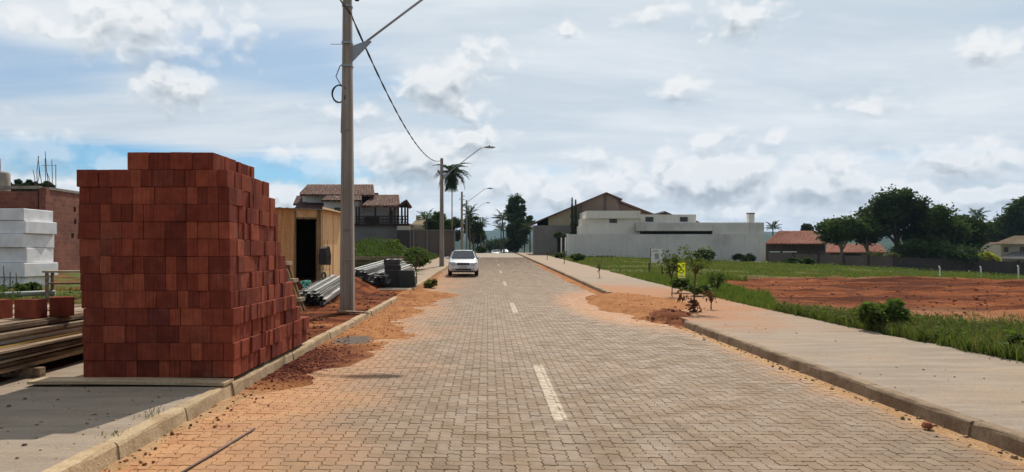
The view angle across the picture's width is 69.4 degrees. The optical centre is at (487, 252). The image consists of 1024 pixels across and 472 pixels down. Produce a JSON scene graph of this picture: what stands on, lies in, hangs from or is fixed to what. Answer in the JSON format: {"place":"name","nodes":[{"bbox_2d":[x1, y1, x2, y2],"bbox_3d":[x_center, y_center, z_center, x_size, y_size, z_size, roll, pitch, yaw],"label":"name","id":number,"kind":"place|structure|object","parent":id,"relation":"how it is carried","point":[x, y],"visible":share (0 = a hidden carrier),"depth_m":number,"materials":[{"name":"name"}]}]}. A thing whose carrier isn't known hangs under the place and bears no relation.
{"place":"outdoors","nodes":[
{"label":"outdoors","id":0,"kind":"place"},
{"bbox_2d":[0,286,80,303],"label":"yard grass","id":1,"kind":"structure","parent":0,"point":[59,289],"depth_m":20.11,"materials":[{"name":"green plant"}]},
{"bbox_2d":[0,341,306,471],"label":"pavement","id":2,"kind":"structure","parent":0,"point":[20,417],"depth_m":6.82,"materials":[{"name":"concrete"}]},
{"bbox_2d":[0,383,211,458],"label":"pebbles","id":3,"kind":"object","parent":2,"relation":"on","point":[23,444],"visible":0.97,"depth_m":6.70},
{"bbox_2d":[27,344,301,385],"bbox_3d":[-3.980,1.451,9.954,2.183,0.067,3.693,0,0,0],"label":"plank base","id":4,"kind":"object","parent":2,"relation":"on","point":[69,381],"visible":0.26,"depth_m":8.19,"materials":[{"name":"grey wood"}]},
{"bbox_2d":[77,152,308,377],"bbox_3d":[-3.768,0.141,10.167,1.815,2.567,3.573,0,0,0],"label":"brick stack","id":5,"kind":"object","parent":4,"relation":"on","point":[183,272],"visible":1,"depth_m":8.41,"materials":[{"name":"brick"}]},
{"bbox_2d":[378,257,448,290],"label":"pavement","id":6,"kind":"structure","parent":0,"point":[433,266],"depth_m":43.34,"materials":[{"name":"concrete"}]},
{"bbox_2d":[399,281,415,286],"bbox_3d":[-3.098,1.234,28.750,0.620,0.210,0.440,0,0,0],"label":"plastic crate","id":7,"kind":"object","parent":6,"relation":"on","point":[407,284],"visible":0.9,"depth_m":28.53,"materials":[{"name":"black plastic"}]},
{"bbox_2d":[399,276,415,281],"bbox_3d":[-3.116,1.019,28.750,0.620,0.210,0.440,0,0,-1],"label":"plastic crate","id":8,"kind":"object","parent":7,"relation":"on","point":[407,278],"visible":0.98,"depth_m":28.53,"materials":[{"name":"black plastic"}]},
{"bbox_2d":[398,270,414,275],"bbox_3d":[-3.146,0.804,28.750,0.620,0.210,0.440,0,0,-1],"label":"plastic crate","id":9,"kind":"object","parent":8,"relation":"on","point":[407,273],"visible":1,"depth_m":28.53,"materials":[{"name":"black plastic"}]},
{"bbox_2d":[400,248,429,283],"bbox_3d":[-3.037,0.585,30.974,1.187,1.561,1.367,0,0,-43],"label":"sapling","id":10,"kind":"object","parent":6,"relation":"on","point":[419,257],"visible":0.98,"depth_m":30.92,"materials":[{"name":"green plant"}]},
{"bbox_2d":[402,246,431,267],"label":"shrub","id":11,"kind":"object","parent":6,"relation":"on","point":[413,249],"visible":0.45,"depth_m":45.56,"materials":[{"name":"green plant"}]},
{"bbox_2d":[0,255,1023,381],"bbox_3d":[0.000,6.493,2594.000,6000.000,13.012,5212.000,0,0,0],"label":"ground","id":12,"kind":"structure","parent":0,"point":[917,288],"depth_m":25.85,"materials":[{"name":"soil"}]},
{"bbox_2d":[0,290,55,296],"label":"drain pipe","id":13,"kind":"object","parent":12,"relation":"on","point":[33,293],"visible":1,"depth_m":19.76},
{"bbox_2d":[14,281,42,290],"bbox_3d":[-12.731,1.143,20.469,0.666,0.712,0.807,0,0,0],"label":"yard shrub","id":14,"kind":"object","parent":12,"relation":"on","point":[32,286],"visible":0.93,"depth_m":20.45,"materials":[{"name":"green plant"}]},
{"bbox_2d":[0,208,57,286],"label":"foam block stack","id":15,"kind":"object","parent":12,"relation":"on","point":[26,246],"visible":0.88,"depth_m":24.11,"materials":[{"name":"white plastic"}]},
{"bbox_2d":[0,151,79,269],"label":"brick building","id":16,"kind":"structure","parent":12,"relation":"on","point":[62,205],"depth_m":35.16,"materials":[{"name":"brick"}]},
{"bbox_2d":[0,159,10,190],"bbox_3d":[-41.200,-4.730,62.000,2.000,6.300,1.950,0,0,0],"label":"water tank","id":17,"kind":"object","parent":16,"relation":"on","point":[5,178],"visible":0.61,"depth_m":61.71,"materials":[{"name":"plastic"}]},
{"bbox_2d":[0,277,79,304],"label":"yard weeds","id":18,"kind":"object","parent":12,"relation":"on","point":[5,289],"visible":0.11,"depth_m":19.50,"materials":[{"name":"green plant"}]},
{"bbox_2d":[0,304,83,377],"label":"timber stack","id":19,"kind":"object","parent":12,"relation":"on","point":[25,344],"visible":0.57,"depth_m":8.99,"materials":[{"name":"brown wood"}]},
{"bbox_2d":[0,299,12,318],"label":"clay block","id":20,"kind":"object","parent":19,"relation":"on","point":[6,308],"depth_m":9.32,"materials":[{"name":"red brick"}]},
{"bbox_2d":[14,299,46,318],"bbox_3d":[-5.820,0.714,9.415,0.300,0.240,0.200,0,0,5],"label":"clay block","id":21,"kind":"object","parent":19,"relation":"on","point":[30,308],"depth_m":9.32,"materials":[{"name":"red brick"}]},
{"bbox_2d":[49,296,73,316],"bbox_3d":[-5.617,0.709,9.746,0.280,0.250,0.250,0,0,-32],"label":"clay block","id":22,"kind":"object","parent":19,"relation":"on","point":[59,306],"depth_m":9.64,"materials":[{"name":"red brick"}]},
{"bbox_2d":[42,270,79,297],"bbox_3d":[-11.300,0.850,19.900,1.100,0.725,0.500,0,0,-11],"label":"workbench","id":23,"kind":"object","parent":12,"relation":"on","point":[47,283],"visible":0.45,"depth_m":19.68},
{"bbox_2d":[41,264,447,471],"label":"kerb","id":24,"kind":"structure","parent":12,"relation":"on","point":[100,457],"depth_m":6.99,"materials":[{"name":"concrete"}]},
{"bbox_2d":[285,261,305,310],"bbox_3d":[-4.976,0.880,18.942,0.631,1.304,0.516,0,0,12],"label":"ramp ladder","id":25,"kind":"object","parent":12,"relation":"on","point":[296,292],"visible":0.66,"depth_m":18.94,"materials":[{"name":"brown wood"}]},
{"bbox_2d":[275,207,340,280],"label":"plywood shed","id":26,"kind":"structure","parent":12,"relation":"on","point":[303,234],"depth_m":24.86,"materials":[{"name":"wood"}]},
{"bbox_2d":[299,274,339,304],"bbox_3d":[-4.871,1.089,22.409,0.840,0.696,5.593,0,0,-3],"label":"steel bundle","id":27,"kind":"object","parent":12,"relation":"on","point":[326,290],"visible":0.82,"depth_m":20.57,"materials":[{"name":"silver metal"}]},
{"bbox_2d":[319,240,330,278],"bbox_3d":[-5.233,0.244,23.689,0.396,1.288,0.350,0,0,20],"label":"wheelbarrow","id":28,"kind":"object","parent":12,"relation":"on","point":[324,255],"visible":0.9,"depth_m":23.61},
{"bbox_2d":[300,279,397,337],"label":"soil clods","id":29,"kind":"object","parent":12,"relation":"on","point":[322,318],"visible":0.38,"depth_m":19.36,"materials":[{"name":"brown soil"}]},
{"bbox_2d":[293,184,413,249],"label":"tiled house","id":30,"kind":"structure","parent":12,"relation":"on","point":[376,215],"depth_m":62.35,"materials":[{"name":"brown paint"}]},
{"bbox_2d":[331,0,422,310],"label":"street pole","id":31,"kind":"object","parent":12,"relation":"on","point":[351,52],"visible":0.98,"depth_m":18.02,"materials":[{"name":"concrete"}]},
{"bbox_2d":[350,13,438,161],"bbox_3d":[-3.339,-5.759,34.990,0.059,1.436,34.024,0,0,0],"label":"power cable","id":32,"kind":"object","parent":31,"relation":"attached to","point":[360,36],"visible":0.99,"depth_m":23.44,"materials":[{"name":"black rubber"}]},
{"bbox_2d":[355,259,405,283],"bbox_3d":[-4.424,0.749,30.654,1.056,0.952,5.614,0,0,9],"label":"steel bundle","id":33,"kind":"object","parent":12,"relation":"on","point":[366,272],"visible":0.4,"depth_m":28.59,"materials":[{"name":"silver metal"}]},
{"bbox_2d":[355,256,408,267],"bbox_3d":[-5.154,0.440,34.212,3.132,0.581,1.754,0,0,-9],"label":"board pile","id":34,"kind":"object","parent":12,"relation":"on","point":[363,261],"visible":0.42,"depth_m":33.69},
{"bbox_2d":[376,238,404,252],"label":"shrub","id":35,"kind":"object","parent":12,"relation":"on","point":[398,244],"visible":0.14,"depth_m":50.07,"materials":[{"name":"green plant"}]},
{"bbox_2d":[372,264,413,284],"bbox_3d":[-3.851,0.884,30.640,0.720,0.746,5.158,0,0,7],"label":"steel bundle","id":36,"kind":"object","parent":12,"relation":"on","point":[381,277],"visible":0.56,"depth_m":28.53,"materials":[{"name":"silver metal"}]},
{"bbox_2d":[355,236,437,264],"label":"plot weeds","id":37,"kind":"object","parent":12,"relation":"on","point":[363,252],"visible":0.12,"depth_m":45.20,"materials":[{"name":"green plant"}]},
{"bbox_2d":[410,215,425,229],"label":"house","id":38,"kind":"structure","parent":12,"relation":"on","point":[418,224],"depth_m":104.99,"materials":[{"name":"paint"}]},
{"bbox_2d":[416,208,437,229],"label":"palm tree","id":39,"kind":"object","parent":12,"relation":"on","point":[427,217],"visible":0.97,"depth_m":97.90,"materials":[{"name":"green plant"}]},
{"bbox_2d":[410,230,455,256],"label":"boundary wall","id":40,"kind":"structure","parent":12,"relation":"on","point":[428,240],"depth_m":82.00,"materials":[{"name":"grey concrete"}]},
{"bbox_2d":[422,211,454,229],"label":"broadleaf tree","id":41,"kind":"object","parent":12,"relation":"on","point":[432,225],"visible":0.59,"depth_m":98.99,"materials":[{"name":"green plant"}]},
{"bbox_2d":[431,162,470,229],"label":"palm tree","id":42,"kind":"object","parent":12,"relation":"on","point":[451,179],"visible":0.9,"depth_m":97.54,"materials":[{"name":"green plant"}]},
{"bbox_2d":[446,217,463,241],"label":"broadleaf tree","id":43,"kind":"object","parent":12,"relation":"on","point":[457,222],"visible":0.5,"depth_m":111.57,"materials":[{"name":"green plant"}]},
{"bbox_2d":[437,145,494,265],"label":"street pole","id":44,"kind":"object","parent":12,"relation":"on","point":[443,176],"visible":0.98,"depth_m":51.92,"materials":[{"name":"concrete"}]},
{"bbox_2d":[460,204,478,249],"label":"palm tree","id":45,"kind":"object","parent":12,"relation":"on","point":[469,212],"visible":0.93,"depth_m":119.89,"materials":[{"name":"green plant"}]},
{"bbox_2d":[463,215,484,250],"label":"broadleaf tree","id":46,"kind":"object","parent":12,"relation":"on","point":[476,227],"visible":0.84,"depth_m":127.26,"materials":[{"name":"green plant"}]},
{"bbox_2d":[459,187,492,249],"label":"street pole","id":47,"kind":"object","parent":12,"relation":"on","point":[462,206],"visible":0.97,"depth_m":89.92,"materials":[{"name":"concrete"}]},
{"bbox_2d":[468,229,487,245],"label":"clipped tree","id":48,"kind":"object","parent":12,"relation":"on","point":[477,239],"visible":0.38,"depth_m":137.35,"materials":[{"name":"green plant"}]},
{"bbox_2d":[483,236,509,252],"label":"hedge","id":49,"kind":"object","parent":12,"relation":"on","point":[491,244],"visible":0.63,"depth_m":213.19,"materials":[{"name":"green plant"}]},
{"bbox_2d":[491,209,514,252],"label":"palm tree","id":50,"kind":"object","parent":12,"relation":"on","point":[502,218],"visible":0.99,"depth_m":133.89,"materials":[{"name":"green plant"}]},
{"bbox_2d":[503,195,526,252],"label":"tall tree","id":51,"kind":"object","parent":12,"relation":"on","point":[512,207],"visible":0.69,"depth_m":137.24,"materials":[{"name":"green plant"}]},
{"bbox_2d":[504,221,528,252],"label":"tall tree","id":52,"kind":"object","parent":12,"relation":"on","point":[514,243],"visible":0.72,"depth_m":132.94,"materials":[{"name":"green plant"}]},
{"bbox_2d":[517,204,533,252],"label":"tall tree","id":53,"kind":"object","parent":12,"relation":"on","point":[522,234],"visible":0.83,"depth_m":129.85,"materials":[{"name":"green plant"}]},
{"bbox_2d":[519,219,536,252],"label":"palm tree","id":54,"kind":"object","parent":12,"relation":"on","point":[529,223],"visible":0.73,"depth_m":111.92,"materials":[{"name":"green plant"}]},
{"bbox_2d":[557,236,565,252],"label":"gate","id":55,"kind":"structure","parent":12,"relation":"on","point":[561,244],"depth_m":86.20,"materials":[{"name":"white paint"}]},
{"bbox_2d":[529,192,698,255],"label":"gabled house","id":56,"kind":"structure","parent":12,"relation":"on","point":[545,229],"depth_m":93.70,"materials":[{"name":"painted plaster"},{"name":"roof tile"},{"name":"glass"}]},
{"bbox_2d":[650,248,662,268],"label":"plot sign","id":57,"kind":"object","parent":12,"relation":"on","point":[655,256],"visible":0.83,"depth_m":41.99,"materials":[{"name":"white metal"}]},
{"bbox_2d":[567,234,764,261],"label":"perimeter wall","id":58,"kind":"structure","parent":12,"relation":"on","point":[725,246],"depth_m":85.00,"materials":[{"name":"white paint"}]},
{"bbox_2d":[577,211,763,233],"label":"walled house","id":59,"kind":"structure","parent":12,"relation":"on","point":[614,222],"depth_m":86.00,"materials":[{"name":"white paint"}]},
{"bbox_2d":[656,249,684,295],"bbox_3d":[5.975,0.836,24.051,0.918,1.930,0.883,0,0,35],"label":"sapling","id":60,"kind":"object","parent":12,"relation":"on","point":[674,259],"visible":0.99,"depth_m":23.97,"materials":[{"name":"green plant"}]},
{"bbox_2d":[677,262,685,278],"bbox_3d":[7.883,0.893,30.013,0.370,1.009,0.043,0,0,-5],"label":"yellow sign","id":61,"kind":"object","parent":12,"relation":"on","point":[681,272],"visible":0.79,"depth_m":30.00,"materials":[{"name":"yellow"}]},
{"bbox_2d":[692,248,716,260],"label":"shrub","id":62,"kind":"object","parent":12,"relation":"on","point":[706,256],"visible":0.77,"depth_m":77.39,"materials":[{"name":"green plant"}]},
{"bbox_2d":[629,272,793,311],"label":"plot grass","id":63,"kind":"structure","parent":12,"relation":"on","point":[764,298],"depth_m":24.71,"materials":[{"name":"green plant"}]},
{"bbox_2d":[704,269,733,288],"bbox_3d":[7.834,1.025,24.984,0.979,0.939,0.859,0,0,0],"label":"sapling","id":64,"kind":"object","parent":12,"relation":"on","point":[712,279],"visible":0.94,"depth_m":24.95,"materials":[{"name":"green plant"}]},
{"bbox_2d":[731,253,756,261],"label":"shrub","id":65,"kind":"object","parent":12,"relation":"on","point":[749,257],"visible":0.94,"depth_m":81.75,"materials":[{"name":"green plant"}]},
{"bbox_2d":[551,254,1023,279],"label":"field grass","id":66,"kind":"structure","parent":12,"relation":"on","point":[742,268],"depth_m":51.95,"materials":[{"name":"green plant"}]},
{"bbox_2d":[765,231,828,261],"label":"red roof house","id":67,"kind":"structure","parent":12,"relation":"on","point":[802,242],"depth_m":101.00,"materials":[{"name":"tile"}]},
{"bbox_2d":[811,213,873,254],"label":"round tree","id":68,"kind":"object","parent":12,"relation":"on","point":[839,230],"visible":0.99,"depth_m":90.60,"materials":[{"name":"green plant"}]},
{"bbox_2d":[816,244,886,255],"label":"long roof house","id":69,"kind":"structure","parent":12,"relation":"on","point":[852,250],"depth_m":97.00,"materials":[{"name":"orange tile"}]},
{"bbox_2d":[715,276,1023,317],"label":"soil clods","id":70,"kind":"object","parent":12,"relation":"on","point":[914,295],"visible":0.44,"depth_m":24.77,"materials":[{"name":"brown soil"}]},
{"bbox_2d":[854,216,891,251],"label":"round tree","id":71,"kind":"object","parent":12,"relation":"on","point":[881,231],"visible":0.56,"depth_m":92.00,"materials":[{"name":"green plant"}]},
{"bbox_2d":[857,250,901,262],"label":"shrub","id":72,"kind":"object","parent":12,"relation":"on","point":[878,254],"visible":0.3,"depth_m":84.92,"materials":[{"name":"green plant"}]},
{"bbox_2d":[852,298,913,326],"bbox_3d":[7.446,1.321,13.910,1.038,0.988,0.897,0,0,33],"label":"leafy bush","id":73,"kind":"object","parent":12,"relation":"on","point":[869,312],"visible":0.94,"depth_m":13.71,"materials":[{"name":"green plant"}]},
{"bbox_2d":[851,184,933,247],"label":"tall tree","id":74,"kind":"object","parent":12,"relation":"on","point":[896,209],"visible":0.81,"depth_m":92.68,"materials":[{"name":"green plant"}]},
{"bbox_2d":[768,251,1023,275],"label":"plot wall","id":75,"kind":"structure","parent":12,"relation":"on","point":[998,267],"depth_m":84.11,"materials":[{"name":"grey paint"}]},
{"bbox_2d":[773,302,1023,356],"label":"verge weeds","id":76,"kind":"object","parent":12,"relation":"on","point":[918,319],"visible":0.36,"depth_m":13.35,"materials":[{"name":"green plant"}]},
{"bbox_2d":[773,300,1023,362],"bbox_3d":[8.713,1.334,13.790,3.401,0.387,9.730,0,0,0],"label":"verge grass","id":77,"kind":"structure","parent":12,"relation":"on","point":[933,326],"depth_m":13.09,"materials":[{"name":"green plant"}]},
{"bbox_2d":[885,238,933,257],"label":"hedge","id":78,"kind":"object","parent":12,"relation":"on","point":[913,248],"visible":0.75,"depth_m":86.40,"materials":[{"name":"green plant"}]},
{"bbox_2d":[899,202,980,245],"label":"tall tree","id":79,"kind":"object","parent":12,"relation":"on","point":[937,223],"visible":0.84,"depth_m":91.35,"materials":[{"name":"green plant"}]},
{"bbox_2d":[925,240,984,266],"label":"hedge","id":80,"kind":"object","parent":12,"relation":"on","point":[946,250],"visible":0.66,"depth_m":85.13,"materials":[{"name":"green plant"}]},
{"bbox_2d":[953,215,995,252],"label":"tall tree","id":81,"kind":"object","parent":12,"relation":"on","point":[977,237],"visible":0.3,"depth_m":93.68,"materials":[{"name":"green plant"}]},
{"bbox_2d":[932,310,1023,325],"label":"lot tufts","id":82,"kind":"object","parent":12,"relation":"on","point":[999,318],"visible":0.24,"depth_m":16.07,"materials":[{"name":"green plant"}]},
{"bbox_2d":[968,207,988,220],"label":"palm tree","id":83,"kind":"object","parent":12,"relation":"on","point":[977,213],"visible":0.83,"depth_m":139.79,"materials":[{"name":"green plant"}]},
{"bbox_2d":[978,251,1002,260],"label":"bush","id":84,"kind":"object","parent":12,"relation":"on","point":[989,256],"visible":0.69,"depth_m":103.63,"materials":[{"name":"yellow plant"}]},
{"bbox_2d":[985,223,1010,241],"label":"tall tree","id":85,"kind":"object","parent":12,"relation":"on","point":[993,236],"visible":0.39,"depth_m":144.28,"materials":[{"name":"green plant"}]},
{"bbox_2d":[981,236,1023,261],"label":"cream house","id":86,"kind":"structure","parent":12,"relation":"on","point":[1010,248],"depth_m":112.00,"materials":[{"name":"paint"}]},
{"bbox_2d":[989,196,1023,236],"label":"tall tree","id":87,"kind":"object","parent":12,"relation":"on","point":[1010,221],"visible":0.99,"depth_m":134.22,"materials":[{"name":"green plant"}]},
{"bbox_2d":[1005,333,1023,346],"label":"shrub","id":88,"kind":"object","parent":12,"relation":"on","point":[1015,337],"visible":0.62,"depth_m":10.55,"materials":[{"name":"green plant"}]},
{"bbox_2d":[0,0,1023,231],"label":"sky","id":89,"kind":"structure","parent":0,"point":[794,113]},
{"bbox_2d":[101,253,1023,471],"bbox_3d":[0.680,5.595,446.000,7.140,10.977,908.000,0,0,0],"label":"road","id":90,"kind":"structure","parent":0,"point":[508,362],"depth_m":7.56,"materials":[{"name":"grey brick"}]},
{"bbox_2d":[181,427,255,471],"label":"steel rod","id":91,"kind":"object","parent":90,"relation":"on","point":[216,451],"visible":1,"depth_m":5.96,"materials":[{"name":"metal"}]},
{"bbox_2d":[105,272,458,471],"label":"loose soil","id":92,"kind":"structure","parent":90,"relation":"on","point":[374,323],"depth_m":12.24,"materials":[{"name":"orange soil"}]},
{"bbox_2d":[104,384,275,471],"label":"pebbles","id":93,"kind":"object","parent":92,"relation":"on","point":[145,453],"visible":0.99,"depth_m":6.83,"materials":[{"name":"stone"}]},
{"bbox_2d":[245,340,383,389],"bbox_3d":[-2.227,1.594,11.289,1.289,0.086,5.224,0,0,0],"label":"brick rubble","id":94,"kind":"object","parent":92,"relation":"on","point":[295,364],"visible":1,"depth_m":10.44,"materials":[{"name":"red brick"}]},
{"bbox_2d":[255,289,439,384],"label":"soil clods","id":95,"kind":"object","parent":92,"relation":"on","point":[355,334],"visible":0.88,"depth_m":13.48,"materials":[{"name":"brown soil"}]},
{"bbox_2d":[422,278,437,287],"bbox_3d":[-2.358,1.296,30.497,0.687,0.459,0.705,0,0,0],"label":"dry clump","id":96,"kind":"object","parent":92,"relation":"on","point":[429,283],"visible":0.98,"depth_m":30.36,"materials":[{"name":"green plant"}]},
{"bbox_2d":[445,250,480,275],"bbox_3d":[-1.360,0.564,41.605,1.990,1.422,4.271,0,0,-2],"label":"parked car","id":97,"kind":"object","parent":90,"relation":"on","point":[463,260],"visible":1,"depth_m":40.00,"materials":[{"name":"white paint"}]},
{"bbox_2d":[516,253,1023,457],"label":"kerb","id":98,"kind":"structure","parent":90,"relation":"on","point":[1004,438],"depth_m":7.92,"materials":[{"name":"concrete"}]},
{"bbox_2d":[534,264,1023,467],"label":"loose soil","id":99,"kind":"structure","parent":90,"relation":"on","point":[611,302],"depth_m":16.77,"materials":[{"name":"orange soil"}]},
{"bbox_2d":[675,244,718,311],"bbox_3d":[5.106,0.664,18.079,1.036,1.734,0.996,0,0,0],"label":"sapling","id":100,"kind":"object","parent":99,"relation":"on","point":[694,303],"visible":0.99,"depth_m":18.05,"materials":[{"name":"green plant"}]},
{"bbox_2d":[680,328,1021,459],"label":"pebbles","id":101,"kind":"object","parent":99,"relation":"on","point":[964,436],"visible":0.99,"depth_m":7.98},
{"bbox_2d":[459,229,893,240],"bbox_3d":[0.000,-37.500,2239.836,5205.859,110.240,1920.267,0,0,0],"label":"hills","id":102,"kind":"structure","parent":0,"point":[493,234],"depth_m":2544.57,"materials":[{"name":"green plant"}]},
{"bbox_2d":[455,236,902,254],"bbox_3d":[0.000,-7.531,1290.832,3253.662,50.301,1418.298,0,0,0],"label":"hills","id":103,"kind":"structure","parent":0,"point":[888,243],"depth_m":1242.49,"materials":[{"name":"green plant"}]},
{"bbox_2d":[519,253,1023,432],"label":"pavement","id":104,"kind":"structure","parent":0,"point":[969,390],"depth_m":10.71,"materials":[{"name":"concrete"}]},
{"bbox_2d":[669,277,691,288],"bbox_3d":[6.641,1.050,25.485,0.785,0.465,0.757,0,0,0],"label":"shrub","id":105,"kind":"object","parent":104,"relation":"on","point":[677,282],"visible":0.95,"depth_m":25.28,"materials":[{"name":"green plant"}]},
{"bbox_2d":[687,283,711,294],"bbox_3d":[6.848,1.191,24.070,0.895,0.426,0.711,0,0,-32],"label":"shrub","id":106,"kind":"object","parent":104,"relation":"on","point":[704,287],"visible":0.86,"depth_m":23.95,"materials":[{"name":"green plant"}]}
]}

